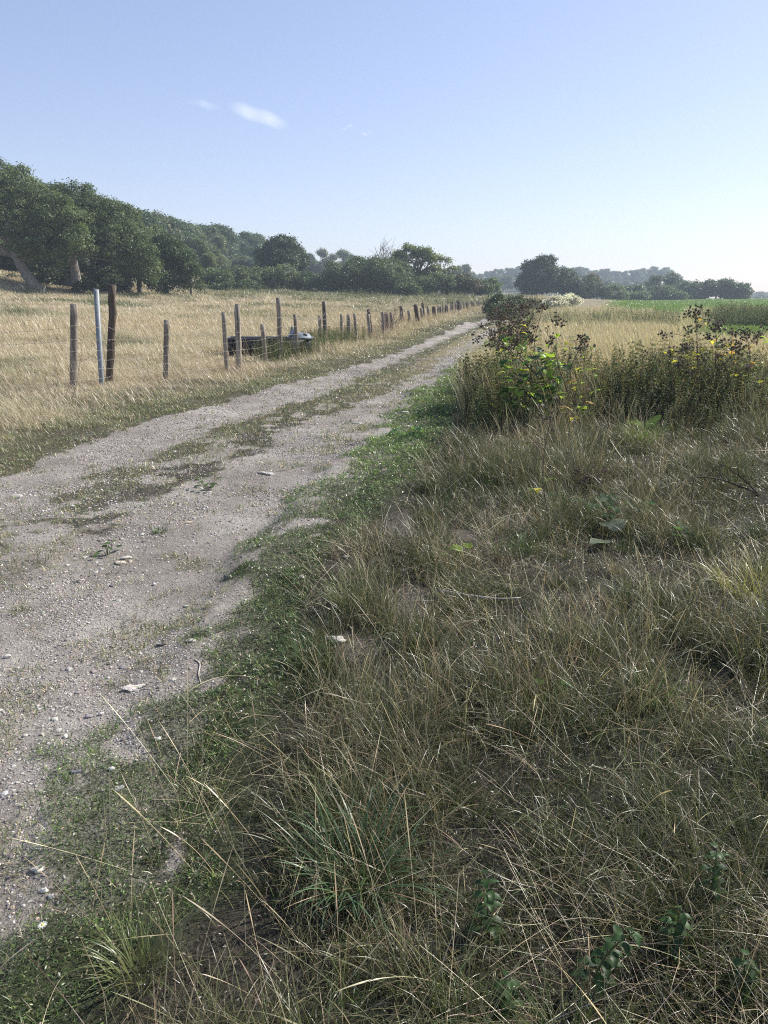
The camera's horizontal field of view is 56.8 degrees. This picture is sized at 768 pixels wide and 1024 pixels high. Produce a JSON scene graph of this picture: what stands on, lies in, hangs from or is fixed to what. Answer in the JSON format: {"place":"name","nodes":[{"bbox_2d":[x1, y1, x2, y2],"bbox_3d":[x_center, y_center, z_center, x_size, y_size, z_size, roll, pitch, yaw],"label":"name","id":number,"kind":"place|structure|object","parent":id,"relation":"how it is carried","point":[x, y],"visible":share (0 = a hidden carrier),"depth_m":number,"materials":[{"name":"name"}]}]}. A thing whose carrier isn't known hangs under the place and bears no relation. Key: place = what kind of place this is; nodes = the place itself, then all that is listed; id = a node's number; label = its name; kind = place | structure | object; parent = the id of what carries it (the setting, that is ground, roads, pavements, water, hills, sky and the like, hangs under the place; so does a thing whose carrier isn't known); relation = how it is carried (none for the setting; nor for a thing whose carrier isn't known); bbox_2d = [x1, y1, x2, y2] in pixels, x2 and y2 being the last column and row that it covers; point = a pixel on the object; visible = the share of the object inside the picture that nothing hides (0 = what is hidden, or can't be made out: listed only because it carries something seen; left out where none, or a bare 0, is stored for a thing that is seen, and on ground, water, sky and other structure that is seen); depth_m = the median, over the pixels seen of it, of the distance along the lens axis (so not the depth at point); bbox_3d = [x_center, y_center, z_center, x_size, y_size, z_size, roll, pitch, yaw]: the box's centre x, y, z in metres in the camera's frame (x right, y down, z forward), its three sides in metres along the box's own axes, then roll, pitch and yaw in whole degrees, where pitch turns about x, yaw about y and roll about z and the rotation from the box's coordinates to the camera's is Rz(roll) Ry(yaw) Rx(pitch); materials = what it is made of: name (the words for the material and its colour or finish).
{"place":"outdoors","nodes":[
{"label":"outdoors","id":0,"kind":"place"},
{"bbox_2d":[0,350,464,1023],"bbox_3d":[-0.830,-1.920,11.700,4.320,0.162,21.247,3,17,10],"label":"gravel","id":1,"kind":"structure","parent":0,"point":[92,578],"depth_m":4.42,"materials":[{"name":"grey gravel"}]},
{"bbox_2d":[0,260,767,1023],"bbox_3d":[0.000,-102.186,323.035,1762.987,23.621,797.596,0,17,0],"label":"ground","id":2,"kind":"structure","parent":0,"point":[220,550],"depth_m":2.95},
{"bbox_2d":[0,183,61,270],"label":"broadleaf tree","id":3,"kind":"object","parent":2,"relation":"on","point":[5,260],"visible":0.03,"depth_m":88.36,"materials":[{"name":"green plant"}]},
{"bbox_2d":[0,156,100,289],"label":"leaning tree","id":4,"kind":"object","parent":2,"relation":"on","point":[17,209],"visible":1,"depth_m":70.47,"materials":[{"name":"green plant"}]},
{"bbox_2d":[32,265,80,284],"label":"scrub bush","id":5,"kind":"object","parent":2,"relation":"on","point":[48,275],"visible":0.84,"depth_m":78.49,"materials":[{"name":"green plant"}]},
{"bbox_2d":[21,332,94,400],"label":"dead weed","id":6,"kind":"object","parent":2,"relation":"on","point":[57,366],"visible":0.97,"depth_m":10.72,"materials":[{"name":"beige plant"}]},
{"bbox_2d":[42,260,93,278],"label":"scrub bush","id":7,"kind":"object","parent":2,"relation":"on","point":[83,268],"visible":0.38,"depth_m":89.37,"materials":[{"name":"green plant"}]},
{"bbox_2d":[71,278,99,293],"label":"scrub bush","id":8,"kind":"object","parent":2,"relation":"on","point":[85,286],"visible":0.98,"depth_m":76.72,"materials":[{"name":"green plant"}]},
{"bbox_2d":[9,177,164,291],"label":"upright tree","id":9,"kind":"object","parent":2,"relation":"on","point":[124,235],"visible":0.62,"depth_m":74.96,"materials":[{"name":"green plant"}]},
{"bbox_2d":[82,264,129,291],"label":"scrub bush","id":10,"kind":"object","parent":2,"relation":"on","point":[98,273],"visible":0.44,"depth_m":80.93,"materials":[{"name":"green plant"}]},
{"bbox_2d":[98,273,138,292],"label":"scrub bush","id":11,"kind":"object","parent":2,"relation":"on","point":[119,282],"visible":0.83,"depth_m":79.41,"materials":[{"name":"green plant"}]},
{"bbox_2d":[79,195,162,287],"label":"broadleaf tree","id":12,"kind":"object","parent":2,"relation":"on","point":[151,228],"visible":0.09,"depth_m":84.70,"materials":[{"name":"green plant"}]},
{"bbox_2d":[63,883,208,1013],"bbox_3d":[-0.591,1.058,1.730,0.350,0.197,0.374,0,17,0],"label":"grass clump","id":13,"kind":"object","parent":2,"relation":"on","point":[142,944],"visible":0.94,"depth_m":1.76,"materials":[{"name":"green plant"}]},
{"bbox_2d":[130,205,160,227],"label":"tree","id":14,"kind":"object","parent":2,"relation":"on","point":[147,216],"visible":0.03,"depth_m":133.16,"materials":[{"name":"green plant"}]},
{"bbox_2d":[131,231,197,294],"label":"broadleaf tree","id":15,"kind":"object","parent":2,"relation":"on","point":[175,255],"visible":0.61,"depth_m":82.04,"materials":[{"name":"green plant"}]},
{"bbox_2d":[165,215,196,246],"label":"tree","id":16,"kind":"object","parent":2,"relation":"on","point":[174,222],"visible":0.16,"depth_m":153.08,"materials":[{"name":"green plant"}]},
{"bbox_2d":[171,259,208,293],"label":"thorn bush","id":17,"kind":"object","parent":2,"relation":"on","point":[194,269],"visible":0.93,"depth_m":83.21,"materials":[{"name":"green plant"}]},
{"bbox_2d":[187,238,218,276],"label":"tree","id":18,"kind":"object","parent":2,"relation":"on","point":[199,246],"visible":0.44,"depth_m":133.15,"materials":[{"name":"green plant"}]},
{"bbox_2d":[195,251,219,276],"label":"tree","id":19,"kind":"object","parent":2,"relation":"on","point":[207,259],"visible":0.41,"depth_m":119.90,"materials":[{"name":"green plant"}]},
{"bbox_2d":[195,223,220,242],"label":"tree","id":20,"kind":"object","parent":2,"relation":"on","point":[211,231],"visible":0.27,"depth_m":175.18,"materials":[{"name":"green plant"}]},
{"bbox_2d":[206,243,226,269],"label":"tree","id":21,"kind":"object","parent":2,"relation":"on","point":[216,252],"visible":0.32,"depth_m":142.65,"materials":[{"name":"green plant"}]},
{"bbox_2d":[200,267,235,287],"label":"hedge bush","id":22,"kind":"object","parent":2,"relation":"on","point":[214,276],"visible":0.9,"depth_m":104.40,"materials":[{"name":"green plant"}]},
{"bbox_2d":[208,232,231,270],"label":"tree","id":23,"kind":"object","parent":2,"relation":"on","point":[219,241],"visible":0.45,"depth_m":165.27,"materials":[{"name":"green plant"}]},
{"bbox_2d":[205,280,235,289],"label":"hedge bush","id":24,"kind":"object","parent":2,"relation":"on","point":[216,286],"visible":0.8,"depth_m":102.21,"materials":[{"name":"green plant"}]},
{"bbox_2d":[204,222,238,263],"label":"tree","id":25,"kind":"object","parent":2,"relation":"on","point":[225,231],"visible":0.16,"depth_m":182.65,"materials":[{"name":"green plant"}]},
{"bbox_2d":[220,264,250,286],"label":"hedge bush","id":26,"kind":"object","parent":2,"relation":"on","point":[239,272],"visible":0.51,"depth_m":110.04,"materials":[{"name":"green plant"}]},
{"bbox_2d":[0,290,484,392],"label":"seeding grass","id":27,"kind":"structure","parent":2,"relation":"on","point":[184,321],"depth_m":32.84,"materials":[{"name":"beige plant"}]},
{"bbox_2d":[1,284,486,391],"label":"wire fence","id":28,"kind":"object","parent":2,"relation":"on","point":[110,351],"visible":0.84,"depth_m":14.30,"materials":[{"name":"brown wood"}]},
{"bbox_2d":[231,258,256,269],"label":"tree","id":29,"kind":"object","parent":2,"relation":"on","point":[246,262],"visible":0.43,"depth_m":174.94,"materials":[{"name":"green plant"}]},
{"bbox_2d":[233,278,266,290],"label":"hedge bush","id":30,"kind":"object","parent":2,"relation":"on","point":[248,283],"visible":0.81,"depth_m":103.67,"materials":[{"name":"green plant"}]},
{"bbox_2d":[237,231,263,248],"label":"tree","id":31,"kind":"object","parent":2,"relation":"on","point":[254,239],"visible":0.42,"depth_m":203.75,"materials":[{"name":"green plant"}]},
{"bbox_2d":[244,265,277,289],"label":"hedge bush","id":32,"kind":"object","parent":2,"relation":"on","point":[257,274],"visible":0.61,"depth_m":112.73,"materials":[{"name":"green plant"}]},
{"bbox_2d":[227,326,313,357],"bbox_3d":[-3.079,-4.602,19.152,2.319,0.821,0.732,0,17,0],"label":"water trough","id":33,"kind":"object","parent":2,"relation":"on","point":[248,342],"visible":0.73,"depth_m":18.88,"materials":[{"name":"metal"}]},
{"bbox_2d":[0,261,549,462],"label":"dry field grass","id":34,"kind":"structure","parent":2,"relation":"on","point":[140,347],"depth_m":22.83,"materials":[{"name":"beige plant"}]},
{"bbox_2d":[260,262,300,289],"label":"hedge bush","id":35,"kind":"object","parent":2,"relation":"on","point":[285,273],"visible":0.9,"depth_m":114.01,"materials":[{"name":"green plant"}]},
{"bbox_2d":[250,233,314,275],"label":"oak tree","id":36,"kind":"object","parent":2,"relation":"on","point":[279,249],"visible":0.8,"depth_m":121.15,"materials":[{"name":"green plant"}]},
{"bbox_2d":[287,271,320,290],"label":"hedge bush","id":37,"kind":"object","parent":2,"relation":"on","point":[308,280],"visible":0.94,"depth_m":116.12,"materials":[{"name":"green plant"}]},
{"bbox_2d":[274,627,343,668],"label":"grass clump","id":38,"kind":"object","parent":2,"relation":"on","point":[295,649],"visible":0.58,"depth_m":3.24,"materials":[{"name":"green plant"}]},
{"bbox_2d":[241,323,382,362],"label":"grass","id":39,"kind":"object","parent":2,"relation":"on","point":[285,348],"visible":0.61,"depth_m":18.75,"materials":[{"name":"green plant"}]},
{"bbox_2d":[315,247,333,277],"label":"tree","id":40,"kind":"object","parent":2,"relation":"on","point":[321,253],"visible":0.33,"depth_m":245.44,"materials":[{"name":"green plant"}]},
{"bbox_2d":[173,273,480,305],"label":"field weeds","id":41,"kind":"object","parent":2,"relation":"on","point":[358,292],"visible":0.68,"depth_m":87.97,"materials":[{"name":"green plant"}]},
{"bbox_2d":[0,314,656,1023],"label":"turf","id":42,"kind":"structure","parent":2,"relation":"on","point":[384,442],"depth_m":4.00,"materials":[{"name":"green plant"}]},
{"bbox_2d":[322,267,368,294],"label":"hedge bush","id":43,"kind":"object","parent":2,"relation":"on","point":[350,279],"visible":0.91,"depth_m":112.79,"materials":[{"name":"green plant"}]},
{"bbox_2d":[305,566,385,613],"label":"grass clump","id":44,"kind":"object","parent":2,"relation":"on","point":[339,590],"visible":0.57,"depth_m":3.83,"materials":[{"name":"green plant"}]},
{"bbox_2d":[272,755,430,860],"bbox_3d":[-0.121,0.912,2.212,0.476,0.246,0.440,-15,23,-40],"label":"grass clump","id":45,"kind":"object","parent":2,"relation":"on","point":[367,802],"visible":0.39,"depth_m":2.25,"materials":[{"name":"green plant"}]},
{"bbox_2d":[256,770,473,951],"bbox_3d":[-0.053,0.956,1.963,0.538,0.311,0.615,-6,18,-18],"label":"grass clump","id":46,"kind":"object","parent":2,"relation":"on","point":[363,867],"visible":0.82,"depth_m":2.00,"materials":[{"name":"green plant"}]},
{"bbox_2d":[315,254,417,293],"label":"hedge bush","id":47,"kind":"object","parent":2,"relation":"on","point":[372,269],"visible":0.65,"depth_m":112.85,"materials":[{"name":"green plant"}]},
{"bbox_2d":[375,270,417,294],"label":"hedge bush","id":48,"kind":"object","parent":2,"relation":"on","point":[401,279],"visible":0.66,"depth_m":110.87,"materials":[{"name":"green plant"}]},
{"bbox_2d":[393,279,423,295],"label":"hedge bush","id":49,"kind":"object","parent":2,"relation":"on","point":[407,288],"visible":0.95,"depth_m":108.30,"materials":[{"name":"green plant"}]},
{"bbox_2d":[388,242,442,280],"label":"oak tree","id":50,"kind":"object","parent":2,"relation":"on","point":[427,255],"visible":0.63,"depth_m":120.22,"materials":[{"name":"green plant"}]},
{"bbox_2d":[411,274,439,295],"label":"hedge bush","id":51,"kind":"object","parent":2,"relation":"on","point":[421,281],"visible":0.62,"depth_m":113.20,"materials":[{"name":"green plant"}]},
{"bbox_2d":[425,271,458,294],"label":"hedge bush","id":52,"kind":"object","parent":2,"relation":"on","point":[442,280],"visible":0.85,"depth_m":113.78,"materials":[{"name":"green plant"}]},
{"bbox_2d":[435,253,462,294],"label":"ash tree","id":53,"kind":"object","parent":2,"relation":"on","point":[444,269],"visible":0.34,"depth_m":122.62,"materials":[{"name":"green plant"}]},
{"bbox_2d":[445,272,484,295],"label":"hedge bush","id":54,"kind":"object","parent":2,"relation":"on","point":[468,283],"visible":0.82,"depth_m":114.44,"materials":[{"name":"green plant"}]},
{"bbox_2d":[471,279,495,295],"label":"hedge bush","id":55,"kind":"object","parent":2,"relation":"on","point":[487,286],"visible":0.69,"depth_m":117.02,"materials":[{"name":"green plant"}]},
{"bbox_2d":[463,869,504,943],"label":"nettle plant","id":56,"kind":"object","parent":2,"relation":"on","point":[490,902],"visible":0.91,"depth_m":1.80,"materials":[{"name":"green plant"}]},
{"bbox_2d":[479,292,506,313],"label":"hawthorn bush","id":57,"kind":"object","parent":2,"relation":"on","point":[497,298],"visible":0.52,"depth_m":58.84,"materials":[{"name":"green plant"}]},
{"bbox_2d":[484,275,504,294],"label":"hedge bush","id":58,"kind":"object","parent":2,"relation":"on","point":[494,280],"visible":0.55,"depth_m":123.49,"materials":[{"name":"green plant"}]},
{"bbox_2d":[485,301,519,319],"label":"scrub bush","id":59,"kind":"object","parent":2,"relation":"on","point":[500,309],"visible":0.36,"depth_m":47.78,"materials":[{"name":"green plant"}]},
{"bbox_2d":[486,970,524,1023],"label":"nettle plant","id":60,"kind":"object","parent":2,"relation":"on","point":[509,992],"visible":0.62,"depth_m":1.64,"materials":[{"name":"green plant"}]},
{"bbox_2d":[474,283,549,380],"bbox_3d":[1.841,-2.487,10.363,1.122,1.620,1.067,0,17,0],"label":"burdock plant","id":61,"kind":"object","parent":2,"relation":"on","point":[515,341],"visible":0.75,"depth_m":10.18,"materials":[{"name":"green plant"}]},
{"bbox_2d":[501,293,534,314],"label":"hawthorn bush","id":62,"kind":"object","parent":2,"relation":"on","point":[516,299],"visible":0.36,"depth_m":55.22,"materials":[{"name":"green plant"}]},
{"bbox_2d":[470,299,599,426],"bbox_3d":[1.851,-1.731,8.605,1.695,1.724,0.986,0,17,0],"label":"burdock plant","id":63,"kind":"object","parent":2,"relation":"on","point":[553,389],"visible":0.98,"depth_m":8.49,"materials":[{"name":"green plant"}]},
{"bbox_2d":[512,409,563,515],"bbox_3d":[1.104,-0.347,5.201,0.358,0.855,0.212,-6,18,-20],"label":"burdock plant","id":64,"kind":"object","parent":2,"relation":"on","point":[537,490],"visible":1,"depth_m":5.18,"materials":[{"name":"green plant"}]},
{"bbox_2d":[512,253,571,295],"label":"broadleaf tree","id":65,"kind":"object","parent":2,"relation":"on","point":[542,274],"visible":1,"depth_m":159.02,"materials":[{"name":"green plant"}]},
{"bbox_2d":[542,292,571,309],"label":"seeding bush","id":66,"kind":"object","parent":2,"relation":"on","point":[553,300],"visible":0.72,"depth_m":68.41,"materials":[{"name":"beige plant"}]},
{"bbox_2d":[543,293,583,308],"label":"seeding bush","id":67,"kind":"object","parent":2,"relation":"on","point":[574,301],"visible":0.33,"depth_m":70.21,"materials":[{"name":"beige plant"}]},
{"bbox_2d":[550,267,588,296],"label":"broadleaf tree","id":68,"kind":"object","parent":2,"relation":"on","point":[573,282],"visible":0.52,"depth_m":161.38,"materials":[{"name":"green plant"}]},
{"bbox_2d":[545,461,609,491],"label":"burdock plant","id":69,"kind":"object","parent":2,"relation":"on","point":[603,470],"visible":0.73,"depth_m":6.11,"materials":[{"name":"green plant"}]},
{"bbox_2d":[559,273,601,298],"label":"broadleaf tree","id":70,"kind":"object","parent":2,"relation":"on","point":[592,282],"visible":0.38,"depth_m":164.61,"materials":[{"name":"green plant"}]},
{"bbox_2d":[585,282,612,299],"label":"broadleaf tree","id":71,"kind":"object","parent":2,"relation":"on","point":[605,292],"visible":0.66,"depth_m":167.39,"materials":[{"name":"green plant"}]},
{"bbox_2d":[520,305,680,329],"bbox_3d":[10.496,-8.889,32.867,8.362,1.338,15.917,4,17,12],"label":"nettle bed","id":72,"kind":"object","parent":2,"relation":"on","point":[634,318],"visible":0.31,"depth_m":31.80,"materials":[{"name":"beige plant"}]},
{"bbox_2d":[443,304,767,422],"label":"tall pale grass","id":73,"kind":"structure","parent":2,"relation":"on","point":[605,337],"depth_m":15.85,"materials":[{"name":"beige plant"}]},
{"bbox_2d":[570,924,642,996],"bbox_3d":[0.519,1.036,1.643,0.076,0.261,0.150,-16,23,-42],"label":"nettle plant","id":74,"kind":"object","parent":2,"relation":"on","point":[607,964],"visible":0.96,"depth_m":1.64,"materials":[{"name":"green plant"}]},
{"bbox_2d":[590,519,625,544],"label":"leafy plant","id":75,"kind":"object","parent":2,"relation":"on","point":[621,523],"visible":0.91,"depth_m":4.94,"materials":[{"name":"green plant"}]},
{"bbox_2d":[454,328,767,445],"bbox_3d":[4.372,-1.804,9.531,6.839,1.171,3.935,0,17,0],"label":"nettle bed","id":76,"kind":"object","parent":2,"relation":"on","point":[655,369],"visible":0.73,"depth_m":9.30,"materials":[{"name":"green plant"}]},
{"bbox_2d":[571,493,655,521],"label":"leafy plant","id":77,"kind":"object","parent":2,"relation":"on","point":[610,497],"visible":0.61,"depth_m":5.41,"materials":[{"name":"green plant"}]},
{"bbox_2d":[609,290,630,299],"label":"hedge bush","id":78,"kind":"object","parent":2,"relation":"on","point":[622,294],"visible":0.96,"depth_m":171.39,"materials":[{"name":"green plant"}]},
{"bbox_2d":[629,289,651,299],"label":"hedge bush","id":79,"kind":"object","parent":2,"relation":"on","point":[641,295],"visible":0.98,"depth_m":172.85,"materials":[{"name":"green plant"}]},
{"bbox_2d":[612,416,673,445],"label":"grass clump","id":80,"kind":"object","parent":2,"relation":"on","point":[646,433],"visible":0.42,"depth_m":8.00,"materials":[{"name":"green plant"}]},
{"bbox_2d":[606,651,699,724],"bbox_3d":[1.111,0.715,2.901,0.353,0.220,0.417,0,17,0],"label":"grass clump","id":81,"kind":"object","parent":2,"relation":"on","point":[658,688],"visible":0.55,"depth_m":2.95,"materials":[{"name":"green plant"}]},
{"bbox_2d":[644,274,665,286],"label":"broadleaf tree","id":82,"kind":"object","parent":2,"relation":"on","point":[654,280],"visible":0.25,"depth_m":198.49,"materials":[{"name":"green plant"}]},
{"bbox_2d":[643,284,667,299],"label":"hedge bush","id":83,"kind":"object","parent":2,"relation":"on","point":[655,290],"visible":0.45,"depth_m":179.18,"materials":[{"name":"green plant"}]},
{"bbox_2d":[658,284,680,299],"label":"hedge bush","id":84,"kind":"object","parent":2,"relation":"on","point":[663,295],"visible":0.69,"depth_m":179.46,"materials":[{"name":"green plant"}]},
{"bbox_2d":[662,272,685,291],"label":"broadleaf tree","id":85,"kind":"object","parent":2,"relation":"on","point":[672,279],"visible":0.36,"depth_m":200.42,"materials":[{"name":"green plant"}]},
{"bbox_2d":[652,905,698,967],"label":"nettle plant","id":86,"kind":"object","parent":2,"relation":"on","point":[682,916],"visible":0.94,"depth_m":1.73,"materials":[{"name":"green plant"}]},
{"bbox_2d":[666,291,692,299],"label":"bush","id":87,"kind":"object","parent":2,"relation":"on","point":[682,295],"visible":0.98,"depth_m":176.74,"materials":[{"name":"green plant"}]},
{"bbox_2d":[599,298,767,340],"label":"pasture grass","id":88,"kind":"structure","parent":2,"relation":"on","point":[662,304],"depth_m":90.02,"materials":[{"name":"green plant"}]},
{"bbox_2d":[680,279,709,298],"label":"broadleaf tree","id":89,"kind":"object","parent":2,"relation":"on","point":[694,289],"visible":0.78,"depth_m":184.35,"materials":[{"name":"green plant"}]},
{"bbox_2d":[643,304,767,416],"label":"burdock plant","id":90,"kind":"object","parent":2,"relation":"on","point":[717,345],"visible":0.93,"depth_m":9.07,"materials":[{"name":"green plant"}]},
{"bbox_2d":[693,842,728,920],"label":"nettle plant","id":91,"kind":"object","parent":2,"relation":"on","point":[715,855],"visible":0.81,"depth_m":1.86,"materials":[{"name":"green plant"}]},
{"bbox_2d":[701,277,737,298],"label":"broadleaf tree","id":92,"kind":"object","parent":2,"relation":"on","point":[712,287],"visible":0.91,"depth_m":182.00,"materials":[{"name":"green plant"}]},
{"bbox_2d":[677,534,767,612],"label":"grass clump","id":93,"kind":"object","parent":2,"relation":"on","point":[744,583],"visible":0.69,"depth_m":3.98,"materials":[{"name":"green plant"}]},
{"bbox_2d":[691,466,758,502],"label":"dead branch","id":94,"kind":"object","parent":2,"relation":"on","point":[722,480],"visible":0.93,"depth_m":5.54,"materials":[{"name":"brown wood"}]},
{"bbox_2d":[695,299,767,326],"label":"field edge nettles","id":95,"kind":"object","parent":2,"relation":"on","point":[749,315],"visible":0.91,"depth_m":34.59,"materials":[{"name":"green plant"}]},
{"bbox_2d":[717,281,752,298],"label":"broadleaf tree","id":96,"kind":"object","parent":2,"relation":"on","point":[742,288],"visible":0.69,"depth_m":181.51,"materials":[{"name":"green plant"}]},
{"bbox_2d":[723,949,760,1008],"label":"nettle plant","id":97,"kind":"object","parent":2,"relation":"on","point":[739,962],"visible":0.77,"depth_m":1.66,"materials":[{"name":"green plant"}]},
{"bbox_2d":[0,577,767,1023],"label":"long grass","id":98,"kind":"structure","parent":0,"point":[416,721],"depth_m":2.08,"materials":[{"name":"green plant"}]},
{"bbox_2d":[0,0,767,297],"label":"sky","id":99,"kind":"structure","parent":0,"point":[488,135],"materials":[{"name":"blue"}]},
{"bbox_2d":[186,465,767,729],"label":"long grass","id":100,"kind":"structure","parent":0,"point":[754,642],"depth_m":3.73,"materials":[{"name":"green plant"}]},
{"bbox_2d":[321,372,767,516],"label":"long grass","id":101,"kind":"structure","parent":0,"point":[495,467],"depth_m":6.58,"materials":[{"name":"green plant"}]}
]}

